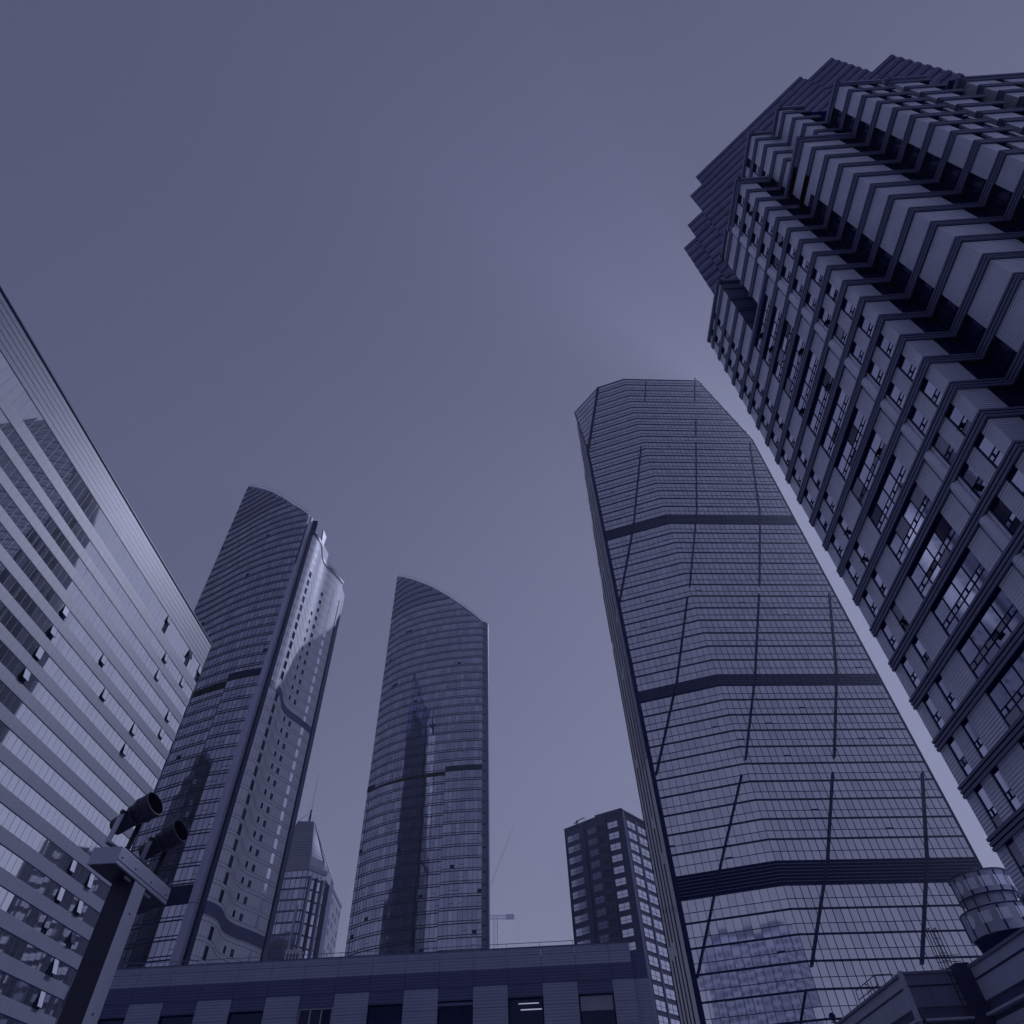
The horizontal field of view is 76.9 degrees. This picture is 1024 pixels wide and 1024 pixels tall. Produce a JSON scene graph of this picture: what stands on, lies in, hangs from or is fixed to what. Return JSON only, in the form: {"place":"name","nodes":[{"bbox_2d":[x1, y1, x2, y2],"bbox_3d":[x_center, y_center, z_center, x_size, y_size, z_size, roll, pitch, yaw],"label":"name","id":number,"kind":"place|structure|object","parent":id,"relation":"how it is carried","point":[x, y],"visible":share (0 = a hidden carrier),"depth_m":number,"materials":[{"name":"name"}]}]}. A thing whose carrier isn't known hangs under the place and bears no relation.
{"place":"outdoors","nodes":[
{"label":"outdoors","id":0,"kind":"place"},
{"bbox_2d":[0,286,211,1023],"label":"glass office block","id":1,"kind":"structure","parent":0,"point":[105,645],"depth_m":89.98,"materials":[{"name":"white glass"}]},
{"bbox_2d":[56,792,187,1023],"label":"floodlight mast","id":2,"kind":"object","parent":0,"point":[131,877],"visible":1,"depth_m":10.33,"materials":[{"name":"metal"}]},
{"bbox_2d":[117,484,344,967],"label":"sail tower","id":3,"kind":"structure","parent":0,"point":[267,613],"depth_m":172.77,"materials":[{"name":"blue glass"}]},
{"bbox_2d":[297,571,322,655],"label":"window","id":4,"kind":"structure","parent":3,"relation":"in","point":[303,599],"depth_m":208.19,"materials":[{"name":"black glass"}]},
{"bbox_2d":[267,775,341,959],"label":"spire tower","id":5,"kind":"structure","parent":0,"point":[307,918],"depth_m":264.46,"materials":[{"name":"grey glass"}]},
{"bbox_2d":[55,938,654,1023],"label":"building","id":6,"kind":"structure","parent":0,"point":[599,983],"depth_m":49.86,"materials":[{"name":"grey concrete"}]},
{"bbox_2d":[97,1018,124,1023],"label":"window","id":7,"kind":"structure","parent":6,"relation":"in","point":[117,1020],"depth_m":49.44,"materials":[{"name":"black glass"}]},
{"bbox_2d":[158,1014,193,1023],"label":"window","id":8,"kind":"structure","parent":6,"relation":"in","point":[175,1019],"depth_m":49.31,"materials":[{"name":"black glass"}]},
{"bbox_2d":[227,1011,263,1023],"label":"window","id":9,"kind":"structure","parent":6,"relation":"in","point":[252,1017],"depth_m":49.17,"materials":[{"name":"black glass"}]},
{"bbox_2d":[284,949,303,959],"bbox_3d":[-17.890,36.459,52.760,1.300,0.930,0.900,-4,-49,1],"label":"air conditioner","id":10,"kind":"object","parent":6,"relation":"on","point":[299,953],"visible":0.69,"depth_m":52.66,"materials":[{"name":"white paint"}]},
{"bbox_2d":[297,1007,332,1023],"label":"window","id":11,"kind":"structure","parent":6,"relation":"in","point":[310,1015],"depth_m":49.00,"materials":[{"name":"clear glass"}]},
{"bbox_2d":[367,1004,402,1023],"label":"window","id":12,"kind":"structure","parent":6,"relation":"in","point":[387,1013],"depth_m":48.86,"materials":[{"name":"black glass"}]},
{"bbox_2d":[438,1000,472,1023],"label":"window","id":13,"kind":"structure","parent":6,"relation":"in","point":[449,1012],"depth_m":48.70,"materials":[{"name":"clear glass"}]},
{"bbox_2d":[508,996,543,1023],"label":"window","id":14,"kind":"structure","parent":6,"relation":"in","point":[516,1016],"depth_m":48.51,"materials":[{"name":"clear glass"}]},
{"bbox_2d":[579,993,616,1023],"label":"window","id":15,"kind":"structure","parent":6,"relation":"in","point":[603,1005],"depth_m":48.38,"materials":[{"name":"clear glass"}]},
{"bbox_2d":[345,574,489,955],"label":"sail tower","id":16,"kind":"structure","parent":0,"point":[422,879],"depth_m":221.76,"materials":[{"name":"blue glass"}]},
{"bbox_2d":[0,0,1023,956],"label":"sky","id":17,"kind":"structure","parent":0,"point":[369,265],"materials":[{"name":"blue"}]},
{"bbox_2d":[564,808,679,1023],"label":"apartment tower","id":18,"kind":"structure","parent":0,"point":[612,889],"depth_m":186.47,"materials":[{"name":"grey concrete"}]},
{"bbox_2d":[567,833,579,843],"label":"window","id":19,"kind":"structure","parent":18,"relation":"in","point":[575,837],"depth_m":203.12,"materials":[{"name":"grey glass"}]},
{"bbox_2d":[568,843,581,853],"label":"window","id":20,"kind":"structure","parent":18,"relation":"in","point":[575,848],"depth_m":200.73,"materials":[{"name":"grey glass"}]},
{"bbox_2d":[569,854,582,864],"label":"window","id":21,"kind":"structure","parent":18,"relation":"in","point":[576,859],"depth_m":198.34,"materials":[{"name":"grey glass"}]},
{"bbox_2d":[570,866,583,876],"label":"window","id":22,"kind":"structure","parent":18,"relation":"in","point":[578,870],"depth_m":195.94,"materials":[{"name":"grey glass"}]},
{"bbox_2d":[571,877,584,887],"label":"window","id":23,"kind":"structure","parent":18,"relation":"in","point":[581,881],"depth_m":193.56,"materials":[{"name":"grey glass"}]},
{"bbox_2d":[572,889,586,899],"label":"window","id":24,"kind":"structure","parent":18,"relation":"in","point":[581,893],"depth_m":191.16,"materials":[{"name":"grey glass"}]},
{"bbox_2d":[573,901,587,911],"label":"window","id":25,"kind":"structure","parent":18,"relation":"in","point":[583,905],"depth_m":188.75,"materials":[{"name":"grey glass"}]},
{"bbox_2d":[574,913,588,924],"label":"window","id":26,"kind":"structure","parent":18,"relation":"in","point":[582,918],"depth_m":186.35,"materials":[{"name":"grey glass"}]},
{"bbox_2d":[576,926,589,936],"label":"window","id":27,"kind":"structure","parent":18,"relation":"in","point":[586,930],"depth_m":183.93,"materials":[{"name":"grey glass"}]},
{"bbox_2d":[595,895,604,904],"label":"window","id":28,"kind":"structure","parent":18,"relation":"in","point":[599,900],"depth_m":185.78,"materials":[{"name":"grey glass"}]},
{"bbox_2d":[596,908,606,917],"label":"window","id":29,"kind":"structure","parent":18,"relation":"in","point":[602,912],"depth_m":183.39,"materials":[{"name":"grey glass"}]},
{"bbox_2d":[598,921,608,930],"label":"window","id":30,"kind":"structure","parent":18,"relation":"in","point":[602,925],"depth_m":180.99,"materials":[{"name":"grey glass"}]},
{"bbox_2d":[599,934,609,942],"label":"window","id":31,"kind":"structure","parent":18,"relation":"in","point":[602,938],"depth_m":178.62,"materials":[{"name":"grey glass"}]},
{"bbox_2d":[610,842,621,851],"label":"window","id":32,"kind":"structure","parent":18,"relation":"in","point":[617,846],"depth_m":192.80,"materials":[{"name":"grey glass"}]},
{"bbox_2d":[612,854,622,862],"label":"window","id":33,"kind":"structure","parent":18,"relation":"in","point":[616,858],"depth_m":190.35,"materials":[{"name":"grey glass"}]},
{"bbox_2d":[613,865,624,874],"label":"window","id":34,"kind":"structure","parent":18,"relation":"in","point":[617,870],"depth_m":187.97,"materials":[{"name":"grey glass"}]},
{"bbox_2d":[615,877,626,886],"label":"window","id":35,"kind":"structure","parent":18,"relation":"in","point":[622,881],"depth_m":185.60,"materials":[{"name":"grey glass"}]},
{"bbox_2d":[617,889,628,898],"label":"window","id":36,"kind":"structure","parent":18,"relation":"in","point":[621,894],"depth_m":183.17,"materials":[{"name":"grey glass"}]},
{"bbox_2d":[618,902,630,911],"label":"window","id":37,"kind":"structure","parent":18,"relation":"in","point":[625,906],"depth_m":180.77,"materials":[{"name":"grey glass"}]},
{"bbox_2d":[620,915,632,924],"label":"window","id":38,"kind":"structure","parent":18,"relation":"in","point":[626,919],"depth_m":178.40,"materials":[{"name":"grey glass"}]},
{"bbox_2d":[622,928,634,937],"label":"window","id":39,"kind":"structure","parent":18,"relation":"in","point":[627,933],"depth_m":175.98,"materials":[{"name":"grey glass"}]},
{"bbox_2d":[633,865,643,876],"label":"window","id":40,"kind":"structure","parent":18,"relation":"in","point":[637,870],"depth_m":188.29,"materials":[{"name":"grey glass"}]},
{"bbox_2d":[635,876,645,888],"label":"window","id":41,"kind":"structure","parent":18,"relation":"in","point":[639,882],"depth_m":186.01,"materials":[{"name":"grey glass"}]},
{"bbox_2d":[637,889,647,900],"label":"window","id":42,"kind":"structure","parent":18,"relation":"in","point":[643,895],"depth_m":183.53,"materials":[{"name":"grey glass"}]},
{"bbox_2d":[639,901,649,913],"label":"window","id":43,"kind":"structure","parent":18,"relation":"in","point":[643,907],"depth_m":181.17,"materials":[{"name":"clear glass"}]},
{"bbox_2d":[641,914,652,926],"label":"window","id":44,"kind":"structure","parent":18,"relation":"in","point":[646,920],"depth_m":178.79,"materials":[{"name":"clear glass"}]},
{"bbox_2d":[643,927,654,940],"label":"window","id":45,"kind":"structure","parent":18,"relation":"in","point":[648,933],"depth_m":176.39,"materials":[{"name":"grey glass"}]},
{"bbox_2d":[646,941,656,953],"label":"window","id":46,"kind":"structure","parent":18,"relation":"in","point":[651,947],"depth_m":173.97,"materials":[{"name":"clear glass"}]},
{"bbox_2d":[648,955,658,967],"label":"window","id":47,"kind":"structure","parent":18,"relation":"in","point":[653,961],"depth_m":171.57,"materials":[{"name":"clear glass"}]},
{"bbox_2d":[651,907,660,918],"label":"window","id":48,"kind":"structure","parent":18,"relation":"in","point":[655,912],"depth_m":184.16,"materials":[{"name":"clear glass"}]},
{"bbox_2d":[653,919,662,930],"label":"window","id":49,"kind":"structure","parent":18,"relation":"in","point":[658,925],"depth_m":181.77,"materials":[{"name":"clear glass"}]},
{"bbox_2d":[656,933,665,944],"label":"window","id":50,"kind":"structure","parent":18,"relation":"in","point":[660,938],"depth_m":179.45,"materials":[{"name":"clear glass"}]},
{"bbox_2d":[658,946,667,957],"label":"window","id":51,"kind":"structure","parent":18,"relation":"in","point":[662,951],"depth_m":176.99,"materials":[{"name":"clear glass"}]},
{"bbox_2d":[660,960,670,971],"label":"window","id":52,"kind":"structure","parent":18,"relation":"in","point":[665,965],"depth_m":174.61,"materials":[{"name":"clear glass"}]},
{"bbox_2d":[574,378,982,1023],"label":"faceted tower","id":53,"kind":"structure","parent":0,"point":[812,852],"depth_m":135.27,"materials":[{"name":"blue"}]},
{"label":"ground","id":54,"kind":"structure","parent":0,"visible":0},
{"bbox_2d":[490,914,517,947],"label":"tower crane","id":55,"kind":"object","parent":54,"relation":"on","point":[509,917],"visible":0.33,"depth_m":369.29,"materials":[{"name":"silver metal"}]},
{"bbox_2d":[684,54,1023,905],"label":"stepped tower","id":56,"kind":"structure","parent":54,"relation":"on","point":[854,248],"depth_m":56.29,"materials":[{"name":"concrete"}]},
{"bbox_2d":[755,294,770,352],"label":"window","id":57,"kind":"structure","parent":56,"relation":"in","point":[766,304],"depth_m":79.22,"materials":[{"name":"clear glass"}]},
{"bbox_2d":[763,306,781,365],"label":"window","id":58,"kind":"structure","parent":56,"relation":"in","point":[776,317],"depth_m":76.60,"materials":[{"name":"clear glass"}]},
{"bbox_2d":[773,320,792,382],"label":"window","id":59,"kind":"structure","parent":56,"relation":"in","point":[787,331],"depth_m":73.84,"materials":[{"name":"clear glass"}]},
{"bbox_2d":[784,334,804,398],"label":"window","id":60,"kind":"structure","parent":56,"relation":"in","point":[799,346],"depth_m":71.08,"materials":[{"name":"clear glass"}]},
{"bbox_2d":[795,350,818,416],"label":"window","id":61,"kind":"structure","parent":56,"relation":"in","point":[812,362],"depth_m":68.36,"materials":[{"name":"clear glass"}]},
{"bbox_2d":[807,367,833,436],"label":"window","id":62,"kind":"structure","parent":56,"relation":"in","point":[826,380],"depth_m":65.61,"materials":[{"name":"clear glass"}]},
{"bbox_2d":[821,386,849,457],"bbox_3d":[31.495,-8.545,62.684,0.200,2.790,6.900,-4,-49,1],"label":"window","id":63,"kind":"structure","parent":56,"relation":"in","point":[841,401],"depth_m":62.85,"materials":[{"name":"clear glass"}]},
{"bbox_2d":[831,535,843,557],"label":"window","id":64,"kind":"structure","parent":56,"relation":"in","point":[834,541],"depth_m":63.94,"materials":[{"name":"clear glass"}]},
{"bbox_2d":[834,323,847,344],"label":"window","id":65,"kind":"structure","parent":56,"relation":"in","point":[839,332],"depth_m":60.79,"materials":[{"name":"clear glass"}]},
{"bbox_2d":[838,516,851,538],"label":"window","id":66,"kind":"structure","parent":56,"relation":"in","point":[847,531],"depth_m":62.14,"materials":[{"name":"clear glass"}]},
{"bbox_2d":[841,298,855,318],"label":"window","id":67,"kind":"structure","parent":56,"relation":"in","point":[847,307],"depth_m":59.08,"materials":[{"name":"clear glass"}]},
{"bbox_2d":[835,407,866,480],"bbox_3d":[31.607,-6.137,59.957,0.200,2.790,6.900,-4,-49,1],"label":"window","id":68,"kind":"structure","parent":56,"relation":"in","point":[857,425],"depth_m":60.12,"materials":[{"name":"clear glass"}]},
{"bbox_2d":[846,561,859,585],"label":"window","id":69,"kind":"structure","parent":56,"relation":"in","point":[852,572],"depth_m":61.16,"materials":[{"name":"clear glass"}]},
{"bbox_2d":[850,341,864,364],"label":"window","id":70,"kind":"structure","parent":56,"relation":"in","point":[856,351],"depth_m":58.01,"materials":[{"name":"clear glass"}]},
{"bbox_2d":[854,541,868,566],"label":"window","id":71,"kind":"structure","parent":56,"relation":"in","point":[859,550],"depth_m":59.44,"materials":[{"name":"clear glass"}]},
{"bbox_2d":[858,315,873,337],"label":"window","id":72,"kind":"structure","parent":56,"relation":"in","point":[864,324],"depth_m":56.31,"materials":[{"name":"clear glass"}]},
{"bbox_2d":[851,429,886,505],"bbox_3d":[31.560,-3.719,57.231,0.520,2.790,6.900,-4,-49,1],"label":"window","id":73,"kind":"structure","parent":56,"relation":"in","point":[875,449],"depth_m":57.36,"materials":[{"name":"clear glass"}]},
{"bbox_2d":[863,590,877,616],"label":"window","id":74,"kind":"structure","parent":56,"relation":"in","point":[866,596],"depth_m":58.44,"materials":[{"name":"clear glass"}]},
{"bbox_2d":[868,361,884,385],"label":"window","id":75,"kind":"structure","parent":56,"relation":"in","point":[873,370],"depth_m":55.27,"materials":[{"name":"clear glass"}]},
{"bbox_2d":[872,570,887,597],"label":"window","id":76,"kind":"structure","parent":56,"relation":"in","point":[875,576],"depth_m":56.73,"materials":[{"name":"clear glass"}]},
{"bbox_2d":[877,334,894,358],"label":"window","id":77,"kind":"structure","parent":56,"relation":"in","point":[883,343],"depth_m":53.60,"materials":[{"name":"clear glass"}]},
{"bbox_2d":[868,454,907,533],"bbox_3d":[31.832,-1.321,54.502,0.200,2.790,6.900,-4,-49,1],"label":"window","id":78,"kind":"structure","parent":56,"relation":"in","point":[893,480],"depth_m":54.61,"materials":[{"name":"clear glass"}]},
{"bbox_2d":[881,621,897,650],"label":"window","id":79,"kind":"structure","parent":56,"relation":"in","point":[885,629],"depth_m":55.69,"materials":[{"name":"clear glass"}]},
{"bbox_2d":[887,382,905,408],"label":"window","id":80,"kind":"structure","parent":56,"relation":"in","point":[894,393],"depth_m":52.52,"materials":[{"name":"clear glass"}]},
{"bbox_2d":[891,601,908,631],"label":"window","id":81,"kind":"structure","parent":56,"relation":"in","point":[895,609],"depth_m":53.89,"materials":[{"name":"clear glass"}]},
{"bbox_2d":[898,355,916,381],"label":"window","id":82,"kind":"structure","parent":56,"relation":"in","point":[906,367],"depth_m":50.85,"materials":[{"name":"clear glass"}]},
{"bbox_2d":[887,482,931,563],"bbox_3d":[31.945,1.087,51.775,0.200,2.790,6.900,-4,-49,1],"label":"window","id":83,"kind":"structure","parent":56,"relation":"in","point":[917,505],"depth_m":51.85,"materials":[{"name":"clear glass"}]},
{"bbox_2d":[901,655,919,687],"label":"window","id":84,"kind":"structure","parent":56,"relation":"in","point":[912,675],"depth_m":52.94,"materials":[{"name":"clear glass"}]},
{"bbox_2d":[909,406,929,435],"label":"window","id":85,"kind":"structure","parent":56,"relation":"in","point":[915,416],"depth_m":49.75,"materials":[{"name":"clear glass"}]},
{"bbox_2d":[912,636,932,668],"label":"window","id":86,"kind":"structure","parent":56,"relation":"in","point":[916,643],"depth_m":51.19,"materials":[{"name":"clear glass"}]},
{"bbox_2d":[920,378,942,406],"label":"window","id":87,"kind":"structure","parent":56,"relation":"in","point":[927,388],"depth_m":48.08,"materials":[{"name":"clear glass"}]},
{"bbox_2d":[908,513,958,598],"bbox_3d":[32.058,3.495,49.047,0.200,2.790,6.900,-4,-49,1],"label":"window","id":88,"kind":"structure","parent":56,"relation":"in","point":[942,537],"depth_m":49.10,"materials":[{"name":"clear glass"}]},
{"bbox_2d":[923,694,944,729],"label":"window","id":89,"kind":"structure","parent":56,"relation":"in","point":[927,701],"depth_m":50.21,"materials":[{"name":"clear glass"}]},
{"bbox_2d":[933,433,956,464],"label":"window","id":90,"kind":"structure","parent":56,"relation":"in","point":[940,444],"depth_m":47.00,"materials":[{"name":"clear glass"}]},
{"bbox_2d":[935,675,958,710],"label":"window","id":91,"kind":"structure","parent":56,"relation":"in","point":[940,682],"depth_m":48.48,"materials":[{"name":"clear glass"}]},
{"bbox_2d":[946,404,970,434],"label":"window","id":92,"kind":"structure","parent":56,"relation":"in","point":[953,414],"depth_m":45.34,"materials":[{"name":"clear glass"}]},
{"bbox_2d":[947,736,971,775],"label":"window","id":93,"kind":"structure","parent":56,"relation":"in","point":[952,743],"depth_m":47.45,"materials":[{"name":"clear glass"}]},
{"bbox_2d":[931,547,988,635],"bbox_3d":[32.170,5.903,46.320,0.200,2.790,6.900,-4,-49,1],"label":"window","id":94,"kind":"structure","parent":56,"relation":"in","point":[969,574],"depth_m":46.35,"materials":[{"name":"blue glass"}]},
{"bbox_2d":[959,463,986,497],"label":"window","id":95,"kind":"structure","parent":56,"relation":"in","point":[976,484],"depth_m":44.25,"materials":[{"name":"clear glass"}]},
{"bbox_2d":[961,718,987,757],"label":"window","id":96,"kind":"structure","parent":56,"relation":"in","point":[972,734],"depth_m":45.71,"materials":[{"name":"clear glass"}]},
{"bbox_2d":[974,784,1002,827],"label":"window","id":97,"kind":"structure","parent":56,"relation":"in","point":[982,795],"depth_m":44.71,"materials":[{"name":"clear glass"}]},
{"bbox_2d":[975,433,1003,467],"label":"window","id":98,"kind":"structure","parent":56,"relation":"in","point":[982,443],"depth_m":42.61,"materials":[{"name":"clear glass"}]},
{"bbox_2d":[957,586,1022,678],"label":"window","id":99,"kind":"structure","parent":56,"relation":"in","point":[999,617],"depth_m":43.58,"materials":[{"name":"blue glass"}]},
{"bbox_2d":[986,643,1023,726],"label":"window","id":100,"kind":"structure","parent":56,"relation":"in","point":[1006,692],"depth_m":41.98,"materials":[{"name":"clear glass"}]},
{"bbox_2d":[990,496,1021,534],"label":"window","id":101,"kind":"structure","parent":56,"relation":"in","point":[998,508],"depth_m":41.50,"materials":[{"name":"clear glass"}]},
{"bbox_2d":[991,766,1020,810],"bbox_3d":[32.897,18.415,42.823,0.200,2.790,1.050,-4,-49,1],"label":"window","id":102,"kind":"structure","parent":56,"relation":"in","point":[1009,794],"depth_m":42.95,"materials":[{"name":"clear glass"}]},
{"bbox_2d":[1006,838,1023,874],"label":"window","id":103,"kind":"structure","parent":56,"relation":"in","point":[1014,850],"depth_m":42.38,"materials":[{"name":"clear glass"}]},
{"bbox_2d":[1007,466,1023,495],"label":"window","id":104,"kind":"structure","parent":56,"relation":"in","point":[1016,477],"depth_m":40.34,"materials":[{"name":"clear glass"}]},
{"bbox_2d":[835,926,1023,1023],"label":"stepped annex","id":105,"kind":"object","parent":54,"relation":"on","point":[990,985],"visible":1,"depth_m":39.35,"materials":[{"name":"grey concrete"}]},
{"bbox_2d":[855,974,892,1002],"bbox_3d":[25.963,34.202,45.926,1.251,1.194,4.454,-4,-49,1],"label":"roof railing","id":106,"kind":"object","parent":105,"relation":"on","point":[873,989],"visible":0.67,"depth_m":45.69,"materials":[{"name":"black metal"}]},
{"bbox_2d":[926,928,975,1023],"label":"access ladder","id":107,"kind":"object","parent":105,"relation":"attached to","point":[949,960],"visible":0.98,"depth_m":41.16,"materials":[{"name":"black metal"}]},
{"bbox_2d":[948,867,1023,953],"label":"vent drum","id":108,"kind":"object","parent":105,"relation":"on","point":[992,916],"visible":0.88,"depth_m":44.39,"materials":[{"name":"grey metal"}]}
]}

